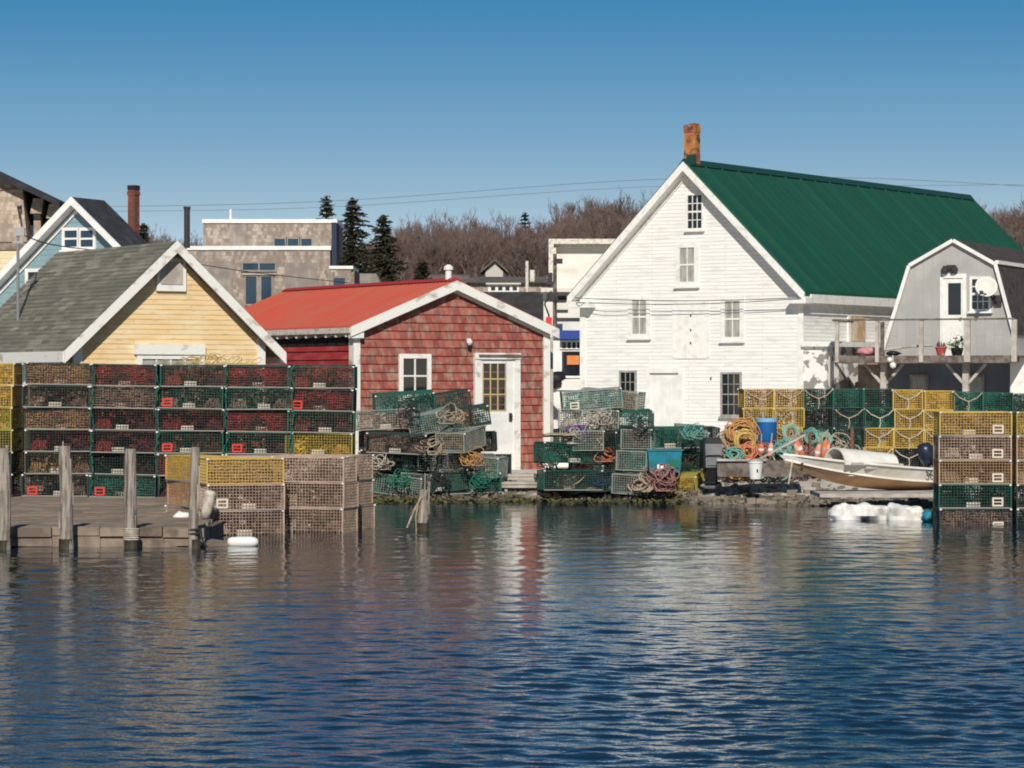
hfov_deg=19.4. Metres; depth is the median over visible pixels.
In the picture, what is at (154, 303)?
yellow shed
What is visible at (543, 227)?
bare tree
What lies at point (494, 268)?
white gabled cottage
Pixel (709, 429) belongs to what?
lobster trap
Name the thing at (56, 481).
lobster trap
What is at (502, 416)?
door
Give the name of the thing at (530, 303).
black roofed house
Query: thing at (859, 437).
lobster trap
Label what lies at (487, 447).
lobster trap
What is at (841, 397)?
lobster trap
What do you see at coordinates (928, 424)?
lobster trap
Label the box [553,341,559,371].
white board
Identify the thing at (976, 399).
lobster trap
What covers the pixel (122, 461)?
lobster trap
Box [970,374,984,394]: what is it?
window
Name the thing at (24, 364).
window
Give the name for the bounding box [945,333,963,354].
potted plant
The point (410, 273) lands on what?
bare tree
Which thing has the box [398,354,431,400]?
window
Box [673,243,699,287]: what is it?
window
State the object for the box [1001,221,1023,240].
bare tree
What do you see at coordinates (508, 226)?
bare tree
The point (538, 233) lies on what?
bare tree
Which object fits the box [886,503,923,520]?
foam float
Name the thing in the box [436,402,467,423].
rope pile
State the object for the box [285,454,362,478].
lobster trap
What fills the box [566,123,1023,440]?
white house
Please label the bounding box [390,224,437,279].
bare tree
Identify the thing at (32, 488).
lobster trap
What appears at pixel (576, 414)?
lobster trap
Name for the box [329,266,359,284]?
shingled annex
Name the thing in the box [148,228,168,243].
bare tree
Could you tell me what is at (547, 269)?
bare tree
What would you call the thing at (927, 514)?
teal net bundle
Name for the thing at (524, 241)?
bare tree
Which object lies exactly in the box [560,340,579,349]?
window
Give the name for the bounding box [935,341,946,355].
flower pot
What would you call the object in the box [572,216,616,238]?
bare tree
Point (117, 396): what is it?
lobster trap
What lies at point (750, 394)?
lobster trap
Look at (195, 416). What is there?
lobster trap
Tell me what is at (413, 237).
bare tree
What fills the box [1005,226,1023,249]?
bare tree
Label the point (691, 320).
hayloft door
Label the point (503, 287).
white strip building
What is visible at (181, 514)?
white jug
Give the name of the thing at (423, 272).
spruce tree
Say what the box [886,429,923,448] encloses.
lobster trap
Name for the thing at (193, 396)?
lobster trap
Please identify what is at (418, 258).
bare tree
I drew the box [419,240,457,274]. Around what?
bare tree
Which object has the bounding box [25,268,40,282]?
window
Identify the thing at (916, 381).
window
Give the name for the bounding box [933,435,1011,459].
lobster trap
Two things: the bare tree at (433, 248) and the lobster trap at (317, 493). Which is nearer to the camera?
the lobster trap at (317, 493)
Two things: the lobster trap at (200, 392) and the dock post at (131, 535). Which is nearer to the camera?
the dock post at (131, 535)
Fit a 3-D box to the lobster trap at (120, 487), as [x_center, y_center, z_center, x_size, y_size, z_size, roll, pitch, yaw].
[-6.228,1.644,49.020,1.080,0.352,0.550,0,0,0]
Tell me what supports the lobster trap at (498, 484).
on the ground
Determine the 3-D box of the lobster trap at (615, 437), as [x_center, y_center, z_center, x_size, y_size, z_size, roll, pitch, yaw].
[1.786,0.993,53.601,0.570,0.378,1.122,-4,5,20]
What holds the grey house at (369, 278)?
on the hill
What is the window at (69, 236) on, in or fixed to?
in the blue house at (84, 223)
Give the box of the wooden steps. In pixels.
[502,473,541,490]
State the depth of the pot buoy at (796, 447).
52.64 m
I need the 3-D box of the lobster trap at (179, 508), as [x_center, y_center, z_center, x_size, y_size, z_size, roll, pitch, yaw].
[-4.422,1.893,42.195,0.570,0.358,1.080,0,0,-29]
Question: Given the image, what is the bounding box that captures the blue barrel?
[755,418,777,442]
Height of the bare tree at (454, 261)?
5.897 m
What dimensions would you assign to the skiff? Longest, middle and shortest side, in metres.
3.220 x 1.212 x 0.819 m
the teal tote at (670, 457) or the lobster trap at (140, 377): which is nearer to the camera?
the lobster trap at (140, 377)
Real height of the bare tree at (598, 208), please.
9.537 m
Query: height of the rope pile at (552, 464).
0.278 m
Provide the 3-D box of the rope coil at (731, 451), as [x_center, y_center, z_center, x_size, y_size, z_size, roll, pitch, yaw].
[3.894,1.231,52.590,0.322,0.275,0.310,0,0,42]
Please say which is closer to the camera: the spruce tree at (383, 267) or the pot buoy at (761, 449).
the pot buoy at (761, 449)
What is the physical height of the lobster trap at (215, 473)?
0.356 m
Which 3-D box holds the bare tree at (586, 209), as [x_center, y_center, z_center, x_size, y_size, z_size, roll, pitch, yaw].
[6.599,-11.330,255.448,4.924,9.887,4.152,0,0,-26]
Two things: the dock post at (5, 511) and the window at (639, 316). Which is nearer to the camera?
the dock post at (5, 511)
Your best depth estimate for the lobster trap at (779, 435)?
54.75 m
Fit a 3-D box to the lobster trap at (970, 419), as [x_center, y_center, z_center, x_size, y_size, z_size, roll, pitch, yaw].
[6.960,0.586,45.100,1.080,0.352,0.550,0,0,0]
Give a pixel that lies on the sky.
(209, 104)
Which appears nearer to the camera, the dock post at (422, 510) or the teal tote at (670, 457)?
the dock post at (422, 510)
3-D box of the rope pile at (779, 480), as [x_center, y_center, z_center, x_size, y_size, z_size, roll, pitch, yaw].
[4.700,1.439,52.892,1.112,0.585,0.660,0,0,0]
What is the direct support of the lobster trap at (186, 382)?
on the lobster trap at (200, 392)
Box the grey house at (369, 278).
[360,274,380,283]
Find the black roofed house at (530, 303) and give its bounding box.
[484,292,542,320]
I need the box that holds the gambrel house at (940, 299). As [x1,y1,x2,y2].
[832,239,1023,442]
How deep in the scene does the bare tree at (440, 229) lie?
226.29 m
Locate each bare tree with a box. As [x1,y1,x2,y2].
[146,221,183,244]
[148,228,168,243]
[156,236,176,242]
[186,229,202,250]
[361,236,374,269]
[377,222,425,280]
[384,223,415,248]
[387,249,415,280]
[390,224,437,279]
[391,226,423,251]
[393,212,428,248]
[394,215,441,277]
[403,222,453,271]
[404,228,441,274]
[408,222,428,235]
[409,233,456,274]
[415,220,452,272]
[416,222,451,273]
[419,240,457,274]
[420,209,441,235]
[420,219,489,272]
[423,218,468,273]
[430,210,465,247]
[431,224,475,274]
[434,238,473,274]
[448,209,489,246]
[449,220,499,276]
[457,218,496,276]
[457,232,506,276]
[460,207,498,235]
[462,210,508,240]
[462,236,499,277]
[468,225,512,268]
[475,225,509,274]
[478,223,520,265]
[482,226,511,276]
[489,214,550,275]
[493,243,523,276]
[502,230,543,276]
[504,213,550,273]
[506,231,543,276]
[514,241,548,276]
[520,229,548,277]
[532,208,574,287]
[533,224,549,260]
[535,199,585,238]
[540,218,575,248]
[542,216,590,244]
[544,210,578,241]
[544,229,578,263]
[548,194,598,232]
[548,205,608,238]
[552,213,579,238]
[559,197,609,229]
[563,197,601,217]
[565,196,594,222]
[567,212,606,237]
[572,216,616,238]
[573,208,629,238]
[578,196,621,223]
[580,185,629,234]
[582,206,627,238]
[583,193,636,223]
[586,198,622,238]
[604,200,631,235]
[609,208,631,238]
[627,190,651,217]
[978,199,1017,224]
[988,207,1007,224]
[997,206,1020,229]
[999,214,1017,240]
[1001,203,1023,235]
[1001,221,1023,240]
[1003,194,1023,217]
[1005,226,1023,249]
[1007,223,1023,247]
[1016,216,1023,244]
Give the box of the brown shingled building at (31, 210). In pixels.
[0,171,64,270]
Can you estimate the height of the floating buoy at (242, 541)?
0.136 m
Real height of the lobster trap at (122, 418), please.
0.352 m
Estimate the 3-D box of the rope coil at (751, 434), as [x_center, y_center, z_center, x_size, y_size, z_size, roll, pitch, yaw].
[4.114,1.004,52.799,0.448,0.456,0.161,0,0,5]
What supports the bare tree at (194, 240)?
on the hill
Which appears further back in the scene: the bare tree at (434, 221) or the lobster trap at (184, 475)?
the bare tree at (434, 221)
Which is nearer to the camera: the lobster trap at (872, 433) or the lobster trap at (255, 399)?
the lobster trap at (255, 399)
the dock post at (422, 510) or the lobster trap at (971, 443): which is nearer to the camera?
the dock post at (422, 510)
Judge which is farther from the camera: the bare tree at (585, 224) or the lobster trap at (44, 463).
the bare tree at (585, 224)
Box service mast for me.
[12,228,24,320]
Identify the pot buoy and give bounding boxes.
[758,433,763,454]
[768,433,773,459]
[791,430,804,454]
[793,432,798,454]
[814,434,821,456]
[821,429,828,457]
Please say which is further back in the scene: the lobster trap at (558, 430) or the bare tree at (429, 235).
the bare tree at (429, 235)
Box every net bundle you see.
[854,347,874,355]
[921,509,932,520]
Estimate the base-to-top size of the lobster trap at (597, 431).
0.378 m
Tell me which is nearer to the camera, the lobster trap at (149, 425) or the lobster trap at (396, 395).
the lobster trap at (149, 425)
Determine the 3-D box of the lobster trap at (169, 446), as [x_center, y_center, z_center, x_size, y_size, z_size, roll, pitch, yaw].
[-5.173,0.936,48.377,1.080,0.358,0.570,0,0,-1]
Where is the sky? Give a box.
[0,0,1023,276]
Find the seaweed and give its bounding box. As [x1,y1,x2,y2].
[364,483,702,503]
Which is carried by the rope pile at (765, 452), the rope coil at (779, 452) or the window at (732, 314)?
the rope coil at (779, 452)
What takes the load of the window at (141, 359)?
in the yellow shed at (154, 303)
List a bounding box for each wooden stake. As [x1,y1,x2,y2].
[809,432,811,455]
[851,428,853,448]
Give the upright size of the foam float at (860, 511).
0.429 m
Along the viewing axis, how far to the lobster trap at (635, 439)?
53.35 m
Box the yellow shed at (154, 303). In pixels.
[0,241,285,473]
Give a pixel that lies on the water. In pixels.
(564, 634)
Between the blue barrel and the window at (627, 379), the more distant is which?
the window at (627, 379)
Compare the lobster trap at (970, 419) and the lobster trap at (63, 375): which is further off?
the lobster trap at (63, 375)
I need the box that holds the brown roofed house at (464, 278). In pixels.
[428,275,470,283]
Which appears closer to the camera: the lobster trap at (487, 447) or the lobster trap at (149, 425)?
the lobster trap at (149, 425)
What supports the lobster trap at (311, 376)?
on the lobster trap at (351, 403)
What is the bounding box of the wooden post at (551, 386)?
[550,337,552,466]
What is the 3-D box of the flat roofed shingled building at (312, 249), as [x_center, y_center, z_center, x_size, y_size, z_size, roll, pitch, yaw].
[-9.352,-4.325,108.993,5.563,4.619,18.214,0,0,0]
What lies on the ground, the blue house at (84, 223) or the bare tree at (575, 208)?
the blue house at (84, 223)
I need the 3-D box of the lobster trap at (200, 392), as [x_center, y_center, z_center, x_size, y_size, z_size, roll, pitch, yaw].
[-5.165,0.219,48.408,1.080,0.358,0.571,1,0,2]
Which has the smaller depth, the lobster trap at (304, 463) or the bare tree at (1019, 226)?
the lobster trap at (304, 463)
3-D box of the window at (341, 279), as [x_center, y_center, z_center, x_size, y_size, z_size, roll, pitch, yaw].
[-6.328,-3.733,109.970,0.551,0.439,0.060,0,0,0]
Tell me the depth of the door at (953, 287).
82.66 m
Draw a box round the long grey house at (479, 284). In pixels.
[466,277,550,291]
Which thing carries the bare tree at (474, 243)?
on the hill
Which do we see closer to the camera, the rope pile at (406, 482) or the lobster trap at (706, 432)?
the rope pile at (406, 482)
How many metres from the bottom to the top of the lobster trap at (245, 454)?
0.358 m
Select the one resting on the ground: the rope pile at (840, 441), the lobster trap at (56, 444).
the rope pile at (840, 441)
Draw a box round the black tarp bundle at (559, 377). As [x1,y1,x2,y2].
[553,371,566,388]
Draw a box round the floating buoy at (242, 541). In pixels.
[227,537,257,545]
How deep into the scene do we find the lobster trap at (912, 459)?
54.85 m
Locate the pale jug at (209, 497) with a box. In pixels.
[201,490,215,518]
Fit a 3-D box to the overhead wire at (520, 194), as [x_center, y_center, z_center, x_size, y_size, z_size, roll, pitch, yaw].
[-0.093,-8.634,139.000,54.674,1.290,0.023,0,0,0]
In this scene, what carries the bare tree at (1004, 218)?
on the hill
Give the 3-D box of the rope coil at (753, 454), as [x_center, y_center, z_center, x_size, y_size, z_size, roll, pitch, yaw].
[4.135,1.195,52.715,0.402,0.390,0.289,0,0,16]
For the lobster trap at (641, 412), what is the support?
on the lobster trap
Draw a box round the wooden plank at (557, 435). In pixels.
[539,433,582,436]
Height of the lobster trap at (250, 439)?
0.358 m
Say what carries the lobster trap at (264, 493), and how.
on the lobster trap at (268, 519)
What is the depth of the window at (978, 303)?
82.38 m
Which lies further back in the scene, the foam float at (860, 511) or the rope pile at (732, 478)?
the rope pile at (732, 478)
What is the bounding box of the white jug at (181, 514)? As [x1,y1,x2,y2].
[173,511,188,516]
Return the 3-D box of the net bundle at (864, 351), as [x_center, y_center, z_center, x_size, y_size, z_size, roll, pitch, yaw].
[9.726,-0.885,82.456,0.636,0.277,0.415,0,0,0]
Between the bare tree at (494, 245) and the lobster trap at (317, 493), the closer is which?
the lobster trap at (317, 493)
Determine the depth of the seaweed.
52.42 m
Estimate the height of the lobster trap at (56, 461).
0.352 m
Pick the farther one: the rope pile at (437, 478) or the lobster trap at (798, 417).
the lobster trap at (798, 417)
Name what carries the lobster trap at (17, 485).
on the dock
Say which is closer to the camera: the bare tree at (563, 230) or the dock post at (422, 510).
the dock post at (422, 510)
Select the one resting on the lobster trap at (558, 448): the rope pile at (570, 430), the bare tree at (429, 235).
the rope pile at (570, 430)
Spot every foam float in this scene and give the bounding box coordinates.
[828,502,892,519]
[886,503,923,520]
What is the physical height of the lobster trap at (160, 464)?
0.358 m
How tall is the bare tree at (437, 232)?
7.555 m
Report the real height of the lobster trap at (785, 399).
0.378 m
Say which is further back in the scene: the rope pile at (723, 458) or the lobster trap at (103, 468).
the rope pile at (723, 458)
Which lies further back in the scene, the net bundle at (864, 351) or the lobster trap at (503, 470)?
the net bundle at (864, 351)
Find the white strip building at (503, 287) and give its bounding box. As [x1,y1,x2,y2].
[486,283,520,291]
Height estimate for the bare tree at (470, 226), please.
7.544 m
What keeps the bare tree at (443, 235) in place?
on the hill
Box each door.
[481,359,513,469]
[650,374,677,425]
[672,301,709,358]
[944,278,962,354]
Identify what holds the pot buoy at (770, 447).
on the rope pile at (765, 452)
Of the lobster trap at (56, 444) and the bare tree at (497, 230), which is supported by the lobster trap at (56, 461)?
the lobster trap at (56, 444)
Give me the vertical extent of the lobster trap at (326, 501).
0.356 m
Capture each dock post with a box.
[0,445,10,549]
[58,441,73,548]
[123,449,138,548]
[188,447,207,548]
[406,473,429,530]
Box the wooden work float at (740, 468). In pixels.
[717,434,805,476]
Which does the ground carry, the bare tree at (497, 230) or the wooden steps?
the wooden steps
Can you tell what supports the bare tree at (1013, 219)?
on the hill
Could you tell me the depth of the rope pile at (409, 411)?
53.15 m
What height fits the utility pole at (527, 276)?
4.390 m
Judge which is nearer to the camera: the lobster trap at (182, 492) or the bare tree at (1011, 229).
the lobster trap at (182, 492)
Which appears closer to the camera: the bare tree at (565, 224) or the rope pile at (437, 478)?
the rope pile at (437, 478)
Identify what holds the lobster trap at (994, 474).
on the lobster trap at (954, 495)
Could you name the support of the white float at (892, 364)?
hanging from the gambrel house at (940, 299)
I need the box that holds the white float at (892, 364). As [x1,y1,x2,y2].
[887,355,895,368]
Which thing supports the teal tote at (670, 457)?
on the rope pile at (659, 481)
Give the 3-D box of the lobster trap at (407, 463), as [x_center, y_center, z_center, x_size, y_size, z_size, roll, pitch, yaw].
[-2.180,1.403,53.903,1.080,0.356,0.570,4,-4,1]
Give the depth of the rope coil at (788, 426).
53.08 m
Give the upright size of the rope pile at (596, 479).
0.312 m
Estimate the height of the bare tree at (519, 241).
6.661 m
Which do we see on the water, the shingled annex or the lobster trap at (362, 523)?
the lobster trap at (362, 523)
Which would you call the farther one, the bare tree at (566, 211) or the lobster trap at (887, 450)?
the bare tree at (566, 211)
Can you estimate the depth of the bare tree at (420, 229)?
249.53 m
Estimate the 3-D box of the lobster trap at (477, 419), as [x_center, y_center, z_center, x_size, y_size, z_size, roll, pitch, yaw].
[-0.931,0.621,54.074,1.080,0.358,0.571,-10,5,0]
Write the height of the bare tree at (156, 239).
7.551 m
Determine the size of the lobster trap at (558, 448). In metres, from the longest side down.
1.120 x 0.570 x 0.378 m
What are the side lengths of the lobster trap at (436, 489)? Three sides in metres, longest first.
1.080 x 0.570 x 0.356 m
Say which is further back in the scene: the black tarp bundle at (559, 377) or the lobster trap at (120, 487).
the black tarp bundle at (559, 377)
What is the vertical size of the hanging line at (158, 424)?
1.967 m
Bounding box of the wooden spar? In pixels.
[884,344,932,350]
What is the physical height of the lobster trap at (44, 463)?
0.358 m
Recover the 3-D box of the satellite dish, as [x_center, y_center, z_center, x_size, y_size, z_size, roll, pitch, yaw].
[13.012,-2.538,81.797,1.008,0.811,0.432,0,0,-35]
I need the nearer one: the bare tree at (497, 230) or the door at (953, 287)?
the door at (953, 287)
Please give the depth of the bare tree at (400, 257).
201.14 m
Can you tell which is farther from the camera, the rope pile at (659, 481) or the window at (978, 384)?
the window at (978, 384)
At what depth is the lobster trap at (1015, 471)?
44.38 m
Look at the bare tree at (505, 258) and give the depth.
202.14 m
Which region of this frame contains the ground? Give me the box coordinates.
[15,441,1023,505]
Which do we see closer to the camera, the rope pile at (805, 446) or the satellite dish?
the rope pile at (805, 446)
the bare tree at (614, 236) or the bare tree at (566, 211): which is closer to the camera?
the bare tree at (614, 236)
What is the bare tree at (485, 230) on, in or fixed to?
on the hill
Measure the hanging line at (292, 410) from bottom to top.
1.983 m
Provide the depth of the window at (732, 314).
85.18 m
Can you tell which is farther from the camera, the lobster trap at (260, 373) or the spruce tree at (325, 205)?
the spruce tree at (325, 205)
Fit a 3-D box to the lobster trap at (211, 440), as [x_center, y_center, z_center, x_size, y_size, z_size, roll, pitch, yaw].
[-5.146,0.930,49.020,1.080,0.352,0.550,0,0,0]
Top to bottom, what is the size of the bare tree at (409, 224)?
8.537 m
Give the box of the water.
[0,500,1023,767]
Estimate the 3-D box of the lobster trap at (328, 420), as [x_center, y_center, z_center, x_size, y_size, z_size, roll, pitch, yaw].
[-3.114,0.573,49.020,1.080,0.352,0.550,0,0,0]
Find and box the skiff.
[780,442,944,489]
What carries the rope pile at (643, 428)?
on the lobster trap at (635, 439)
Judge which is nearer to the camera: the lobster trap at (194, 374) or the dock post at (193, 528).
the dock post at (193, 528)
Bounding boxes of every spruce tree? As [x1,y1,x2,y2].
[140,223,150,242]
[316,195,340,265]
[339,197,389,281]
[362,214,408,281]
[413,259,432,279]
[519,212,531,231]
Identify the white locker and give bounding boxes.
[553,388,576,466]
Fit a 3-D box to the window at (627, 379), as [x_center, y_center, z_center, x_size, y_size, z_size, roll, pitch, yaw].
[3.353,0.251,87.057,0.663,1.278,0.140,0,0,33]
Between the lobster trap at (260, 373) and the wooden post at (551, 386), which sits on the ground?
the wooden post at (551, 386)
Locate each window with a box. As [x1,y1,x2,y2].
[7,363,26,384]
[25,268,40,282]
[59,227,79,251]
[76,227,96,250]
[136,354,204,400]
[241,262,276,271]
[244,275,257,305]
[259,275,272,300]
[273,237,286,245]
[286,237,298,245]
[299,237,313,245]
[332,276,346,284]
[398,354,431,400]
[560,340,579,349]
[560,349,579,377]
[619,371,636,414]
[626,296,651,339]
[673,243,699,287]
[684,193,704,231]
[718,372,741,417]
[719,297,744,342]
[909,374,928,400]
[967,276,992,312]
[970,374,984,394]
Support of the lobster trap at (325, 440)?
on the lobster trap
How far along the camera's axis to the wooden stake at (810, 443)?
52.89 m
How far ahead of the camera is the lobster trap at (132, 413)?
49.59 m
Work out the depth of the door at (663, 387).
86.40 m
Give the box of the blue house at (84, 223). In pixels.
[0,185,147,306]
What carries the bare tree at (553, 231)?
on the hill
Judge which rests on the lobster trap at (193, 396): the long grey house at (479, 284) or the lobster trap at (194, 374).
the lobster trap at (194, 374)
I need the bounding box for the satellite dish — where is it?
[975,276,1001,305]
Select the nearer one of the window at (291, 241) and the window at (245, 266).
the window at (245, 266)
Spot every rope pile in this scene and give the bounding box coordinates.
[155,353,261,363]
[364,453,394,469]
[384,468,415,486]
[394,399,419,417]
[415,436,450,454]
[422,465,450,485]
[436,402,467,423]
[459,446,487,465]
[469,466,497,487]
[536,455,563,469]
[554,467,584,485]
[562,423,586,443]
[566,424,589,436]
[575,468,611,485]
[583,407,614,424]
[594,443,623,461]
[611,468,637,487]
[627,472,658,492]
[628,419,665,435]
[636,463,679,491]
[679,423,705,439]
[702,446,749,479]
[722,435,761,479]
[742,440,793,482]
[758,450,808,482]
[779,431,834,478]
[815,432,860,449]
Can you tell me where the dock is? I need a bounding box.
[10,495,252,546]
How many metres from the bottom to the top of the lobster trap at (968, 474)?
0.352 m
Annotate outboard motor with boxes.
[700,437,722,490]
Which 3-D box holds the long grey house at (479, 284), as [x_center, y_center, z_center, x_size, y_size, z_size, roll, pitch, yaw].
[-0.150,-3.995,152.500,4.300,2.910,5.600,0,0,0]
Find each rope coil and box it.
[716,424,743,450]
[724,416,760,445]
[724,446,745,458]
[733,428,757,453]
[736,441,757,458]
[773,437,795,457]
[781,424,800,442]
[804,427,820,445]
[818,431,833,445]
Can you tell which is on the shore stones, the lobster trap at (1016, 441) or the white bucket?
the white bucket
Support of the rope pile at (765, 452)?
on the ground
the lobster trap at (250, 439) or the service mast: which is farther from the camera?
the service mast
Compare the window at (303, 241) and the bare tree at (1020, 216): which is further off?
the bare tree at (1020, 216)
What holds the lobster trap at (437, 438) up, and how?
on the lobster trap at (493, 437)
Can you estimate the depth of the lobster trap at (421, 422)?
53.49 m
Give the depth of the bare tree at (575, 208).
255.45 m
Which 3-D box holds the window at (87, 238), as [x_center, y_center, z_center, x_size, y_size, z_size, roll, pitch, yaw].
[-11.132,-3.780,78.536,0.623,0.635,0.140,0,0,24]
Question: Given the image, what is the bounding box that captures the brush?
[404,269,551,287]
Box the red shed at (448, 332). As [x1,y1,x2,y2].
[244,265,558,472]
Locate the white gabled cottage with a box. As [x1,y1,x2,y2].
[480,259,507,276]
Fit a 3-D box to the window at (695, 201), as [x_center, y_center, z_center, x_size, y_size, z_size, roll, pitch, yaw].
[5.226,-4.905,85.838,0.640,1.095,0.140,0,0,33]
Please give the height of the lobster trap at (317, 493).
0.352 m
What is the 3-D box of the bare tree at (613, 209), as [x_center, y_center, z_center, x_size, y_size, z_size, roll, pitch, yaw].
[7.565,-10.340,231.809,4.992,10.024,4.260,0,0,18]
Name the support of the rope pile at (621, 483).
on the lobster trap at (609, 485)
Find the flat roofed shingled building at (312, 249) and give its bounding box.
[183,206,343,307]
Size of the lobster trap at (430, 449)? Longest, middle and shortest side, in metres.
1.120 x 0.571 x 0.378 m
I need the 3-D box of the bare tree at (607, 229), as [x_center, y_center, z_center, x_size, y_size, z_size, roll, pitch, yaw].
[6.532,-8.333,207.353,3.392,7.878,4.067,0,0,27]
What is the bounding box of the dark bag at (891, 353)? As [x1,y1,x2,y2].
[886,351,901,355]
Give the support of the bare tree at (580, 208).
on the hill
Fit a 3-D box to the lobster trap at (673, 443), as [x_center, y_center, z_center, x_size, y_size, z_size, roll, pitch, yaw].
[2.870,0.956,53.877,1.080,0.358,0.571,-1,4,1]
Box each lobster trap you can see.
[0,363,22,384]
[0,385,21,406]
[0,407,23,429]
[0,429,24,451]
[9,450,24,473]
[10,472,24,495]
[21,474,90,496]
[22,385,88,407]
[24,407,96,429]
[24,429,95,451]
[25,452,95,473]
[26,362,97,384]
[30,365,91,385]
[30,453,88,471]
[30,476,86,492]
[31,386,88,406]
[32,408,100,427]
[32,431,100,449]
[89,364,159,386]
[89,386,158,408]
[89,474,157,496]
[90,430,158,452]
[90,453,156,475]
[91,408,161,430]
[96,386,154,407]
[96,476,153,495]
[97,409,154,428]
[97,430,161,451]
[97,454,154,472]
[98,365,154,385]
[106,409,168,427]
[156,386,224,408]
[156,431,225,453]
[157,409,226,430]
[157,454,224,475]
[158,476,204,496]
[160,364,228,386]
[162,364,228,385]
[162,408,222,429]
[162,432,221,450]
[163,387,221,406]
[164,454,231,481]
[164,505,227,520]
[166,480,228,506]
[199,510,284,534]
[200,457,283,483]
[200,484,284,510]
[215,481,297,506]
[221,509,297,528]
[222,455,297,481]
[223,365,291,387]
[225,387,295,409]
[225,454,273,475]
[226,410,296,432]
[226,432,295,454]
[229,364,296,385]
[230,386,296,407]
[230,430,286,451]
[231,411,291,429]
[271,456,356,482]
[271,507,357,532]
[272,482,358,507]
[285,433,354,453]
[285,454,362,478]
[287,364,354,385]
[287,389,356,411]
[287,410,355,433]
[288,366,356,387]
[290,430,351,451]
[291,408,353,429]
[292,483,362,503]
[296,386,354,407]
[296,509,360,527]
[308,504,375,529]
[310,479,373,505]
[311,454,373,480]
[356,408,415,430]
[358,431,419,450]
[358,452,421,470]
[360,449,421,473]
[363,471,421,495]
[364,473,407,489]
[365,430,428,454]
[372,389,434,414]
[392,427,440,450]
[399,472,436,494]
[405,389,471,415]
[407,404,451,436]
[408,469,470,494]
[415,452,447,472]
[424,428,483,447]
[428,453,495,472]
[430,402,491,434]
[434,432,496,451]
[435,425,485,452]
[438,473,501,494]
[441,454,507,477]
[443,430,497,453]
[452,454,511,473]
[533,441,593,462]
[534,442,602,464]
[537,470,602,489]
[545,468,606,490]
[553,428,609,445]
[558,408,618,429]
[560,387,622,411]
[565,469,628,493]
[568,449,631,469]
[573,428,605,450]
[573,449,634,468]
[581,387,645,409]
[586,425,634,453]
[590,408,653,430]
[611,471,656,495]
[616,449,647,470]
[620,429,658,448]
[641,425,702,448]
[655,426,712,444]
[665,469,704,495]
[671,448,701,474]
[674,423,709,451]
[710,426,719,436]
[737,388,773,408]
[738,408,773,426]
[768,388,803,408]
[773,408,804,427]
[773,428,802,445]
[797,388,832,408]
[802,408,832,427]
[803,428,832,446]
[827,388,863,407]
[833,408,863,428]
[833,428,864,446]
[856,388,893,407]
[862,447,892,453]
[864,408,893,428]
[865,428,893,447]
[885,389,922,409]
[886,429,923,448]
[893,409,924,429]
[893,448,922,466]
[922,410,953,429]
[923,390,954,409]
[923,430,950,448]
[933,411,1011,435]
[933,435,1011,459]
[933,459,1011,483]
[933,483,1011,508]
[933,507,1011,523]
[936,411,1013,433]
[936,435,1013,457]
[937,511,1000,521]
[940,461,1003,480]
[940,486,1003,505]
[945,391,983,410]
[973,392,1012,410]
[1002,393,1023,411]
[1010,411,1023,435]
[1012,436,1023,459]
[1012,459,1023,483]
[1012,483,1023,508]
[1012,507,1023,523]
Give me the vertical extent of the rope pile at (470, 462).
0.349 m
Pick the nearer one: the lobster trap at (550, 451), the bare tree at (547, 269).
the lobster trap at (550, 451)
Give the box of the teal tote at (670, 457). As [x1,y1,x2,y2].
[644,449,682,471]
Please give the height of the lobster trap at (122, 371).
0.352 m
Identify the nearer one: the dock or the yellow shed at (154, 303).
the dock
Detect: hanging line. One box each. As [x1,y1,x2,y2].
[90,366,94,487]
[154,366,160,488]
[223,365,229,454]
[289,365,294,453]
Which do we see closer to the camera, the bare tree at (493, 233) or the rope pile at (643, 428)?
the rope pile at (643, 428)
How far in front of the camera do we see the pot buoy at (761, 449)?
52.66 m
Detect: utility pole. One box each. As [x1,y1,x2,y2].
[525,261,533,291]
[544,254,562,340]
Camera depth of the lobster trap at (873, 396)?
54.91 m
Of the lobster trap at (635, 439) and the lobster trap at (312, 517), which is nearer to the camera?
the lobster trap at (312, 517)
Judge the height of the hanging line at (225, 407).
1.990 m
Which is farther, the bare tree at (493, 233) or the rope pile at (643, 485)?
the bare tree at (493, 233)
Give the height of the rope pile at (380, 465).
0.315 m
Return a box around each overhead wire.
[25,235,348,282]
[110,177,1016,206]
[171,184,1023,210]
[561,298,800,304]
[562,297,799,300]
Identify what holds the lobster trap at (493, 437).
on the lobster trap
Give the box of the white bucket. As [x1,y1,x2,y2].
[748,458,763,478]
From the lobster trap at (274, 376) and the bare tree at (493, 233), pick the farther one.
the bare tree at (493, 233)
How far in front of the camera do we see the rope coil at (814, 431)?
53.08 m
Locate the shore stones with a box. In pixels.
[364,477,932,505]
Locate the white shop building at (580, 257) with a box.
[540,239,614,424]
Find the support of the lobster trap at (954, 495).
on the lobster trap at (1006, 516)
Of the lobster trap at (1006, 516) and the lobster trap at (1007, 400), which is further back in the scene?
the lobster trap at (1007, 400)
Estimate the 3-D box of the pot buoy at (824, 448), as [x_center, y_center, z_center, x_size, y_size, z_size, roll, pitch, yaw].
[5.497,1.108,52.708,0.116,0.630,0.116,10,-2,0]
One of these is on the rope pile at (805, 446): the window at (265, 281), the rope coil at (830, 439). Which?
the rope coil at (830, 439)
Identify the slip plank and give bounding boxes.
[810,490,932,496]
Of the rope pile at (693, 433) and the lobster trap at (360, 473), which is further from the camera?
the rope pile at (693, 433)

